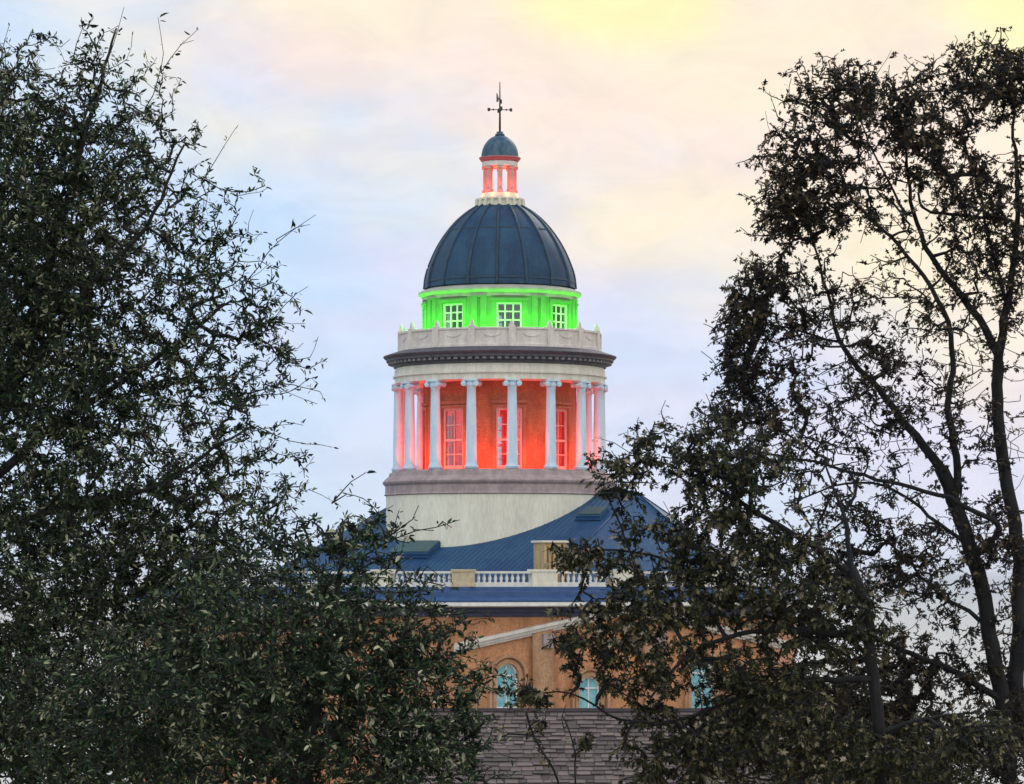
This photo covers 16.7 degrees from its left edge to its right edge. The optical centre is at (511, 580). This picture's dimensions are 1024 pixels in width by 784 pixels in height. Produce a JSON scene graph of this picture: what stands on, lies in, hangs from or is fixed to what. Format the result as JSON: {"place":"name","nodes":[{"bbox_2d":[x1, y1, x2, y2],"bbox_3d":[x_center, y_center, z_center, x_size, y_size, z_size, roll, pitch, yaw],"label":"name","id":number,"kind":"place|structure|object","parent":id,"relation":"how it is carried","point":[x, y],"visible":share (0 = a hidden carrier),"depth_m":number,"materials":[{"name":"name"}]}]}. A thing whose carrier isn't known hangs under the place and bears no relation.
{"place":"outdoors","nodes":[
{"label":"outdoors","id":0,"kind":"place"},
{"bbox_2d":[0,593,1023,783],"bbox_3d":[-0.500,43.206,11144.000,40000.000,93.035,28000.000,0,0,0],"label":"ground","id":1,"kind":"structure","parent":0,"point":[909,621],"depth_m":5387.26,"materials":[{"name":"white plant"}]},
{"bbox_2d":[0,8,340,783],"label":"live oak tree","id":2,"kind":"object","parent":1,"relation":"on","point":[46,264],"visible":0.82,"depth_m":28.77,"materials":[{"name":"green plant"}]},
{"bbox_2d":[0,618,364,783],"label":"rounded oak tree","id":3,"kind":"object","parent":1,"relation":"on","point":[139,778],"visible":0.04,"depth_m":40.66,"materials":[{"name":"green plant"}]},
{"bbox_2d":[0,470,518,783],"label":"spreading oak tree","id":4,"kind":"object","parent":1,"relation":"on","point":[324,662],"visible":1,"depth_m":25.75,"materials":[{"name":"green plant"}]},
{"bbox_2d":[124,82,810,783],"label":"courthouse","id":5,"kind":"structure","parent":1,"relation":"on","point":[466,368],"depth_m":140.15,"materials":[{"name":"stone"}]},
{"bbox_2d":[447,413,451,465],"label":"window","id":6,"kind":"structure","parent":5,"relation":"in","point":[449,444],"depth_m":146.21,"materials":[{"name":"paint"}]},
{"bbox_2d":[444,408,462,468],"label":"window","id":7,"kind":"structure","parent":5,"relation":"in","point":[446,440],"depth_m":141.65,"materials":[{"name":"paint"}]},
{"bbox_2d":[444,303,462,327],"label":"window","id":8,"kind":"structure","parent":5,"relation":"in","point":[457,304],"depth_m":141.68,"materials":[{"name":"paint"}]},
{"bbox_2d":[498,414,502,464],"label":"window","id":9,"kind":"structure","parent":5,"relation":"in","point":[499,415],"depth_m":147.00,"materials":[{"name":"paint"}]},
{"bbox_2d":[498,314,502,325],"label":"window","id":10,"kind":"structure","parent":5,"relation":"in","point":[501,315],"depth_m":147.00,"materials":[{"name":"paint"}]},
{"bbox_2d":[488,655,527,707],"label":"window","id":11,"kind":"structure","parent":5,"relation":"in","point":[498,702],"depth_m":131.84,"materials":[{"name":"paint"}]},
{"bbox_2d":[496,407,521,467],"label":"window","id":12,"kind":"structure","parent":5,"relation":"in","point":[497,408],"depth_m":140.96,"materials":[{"name":"paint"}]},
{"bbox_2d":[497,302,521,326],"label":"window","id":13,"kind":"structure","parent":5,"relation":"in","point":[504,303],"depth_m":140.99,"materials":[{"name":"paint"}]},
{"bbox_2d":[553,304,566,327],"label":"window","id":14,"kind":"structure","parent":5,"relation":"in","point":[565,306],"depth_m":142.27,"materials":[{"name":"paint"}]},
{"bbox_2d":[556,409,566,468],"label":"window","id":15,"kind":"structure","parent":5,"relation":"in","point":[563,410],"depth_m":142.44,"materials":[{"name":"paint"}]},
{"bbox_2d":[571,667,609,707],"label":"window","id":16,"kind":"structure","parent":5,"relation":"in","point":[591,686],"depth_m":133.32,"materials":[{"name":"glass"}]},
{"bbox_2d":[683,651,723,707],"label":"window","id":17,"kind":"structure","parent":5,"relation":"in","point":[688,699],"depth_m":135.29,"materials":[{"name":"glass"}]},
{"bbox_2d":[490,705,596,783],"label":"bare sapling","id":18,"kind":"object","parent":1,"relation":"on","point":[585,743],"visible":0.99,"depth_m":39.99,"materials":[{"name":"brown plant"}]},
{"bbox_2d":[368,708,915,783],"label":"neighbour house","id":19,"kind":"structure","parent":1,"relation":"on","point":[598,768],"depth_m":70.62,"materials":[{"name":"grey brick"}]},
{"bbox_2d":[501,396,1023,783],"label":"hanging oak tree","id":20,"kind":"object","parent":1,"relation":"on","point":[840,769],"visible":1,"depth_m":30.85,"materials":[{"name":"green plant"}]},
{"bbox_2d":[675,657,1022,783],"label":"bushy oak tree","id":21,"kind":"object","parent":1,"relation":"on","point":[772,770],"visible":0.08,"depth_m":44.74,"materials":[{"name":"green plant"}]},
{"bbox_2d":[690,26,1023,783],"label":"deciduous oak tree","id":22,"kind":"object","parent":1,"relation":"on","point":[862,106],"visible":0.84,"depth_m":33.90,"materials":[{"name":"green plant"}]},
{"bbox_2d":[0,0,1023,592],"label":"sky","id":23,"kind":"structure","parent":0,"point":[630,123],"materials":[{"name":"white"}]}
]}

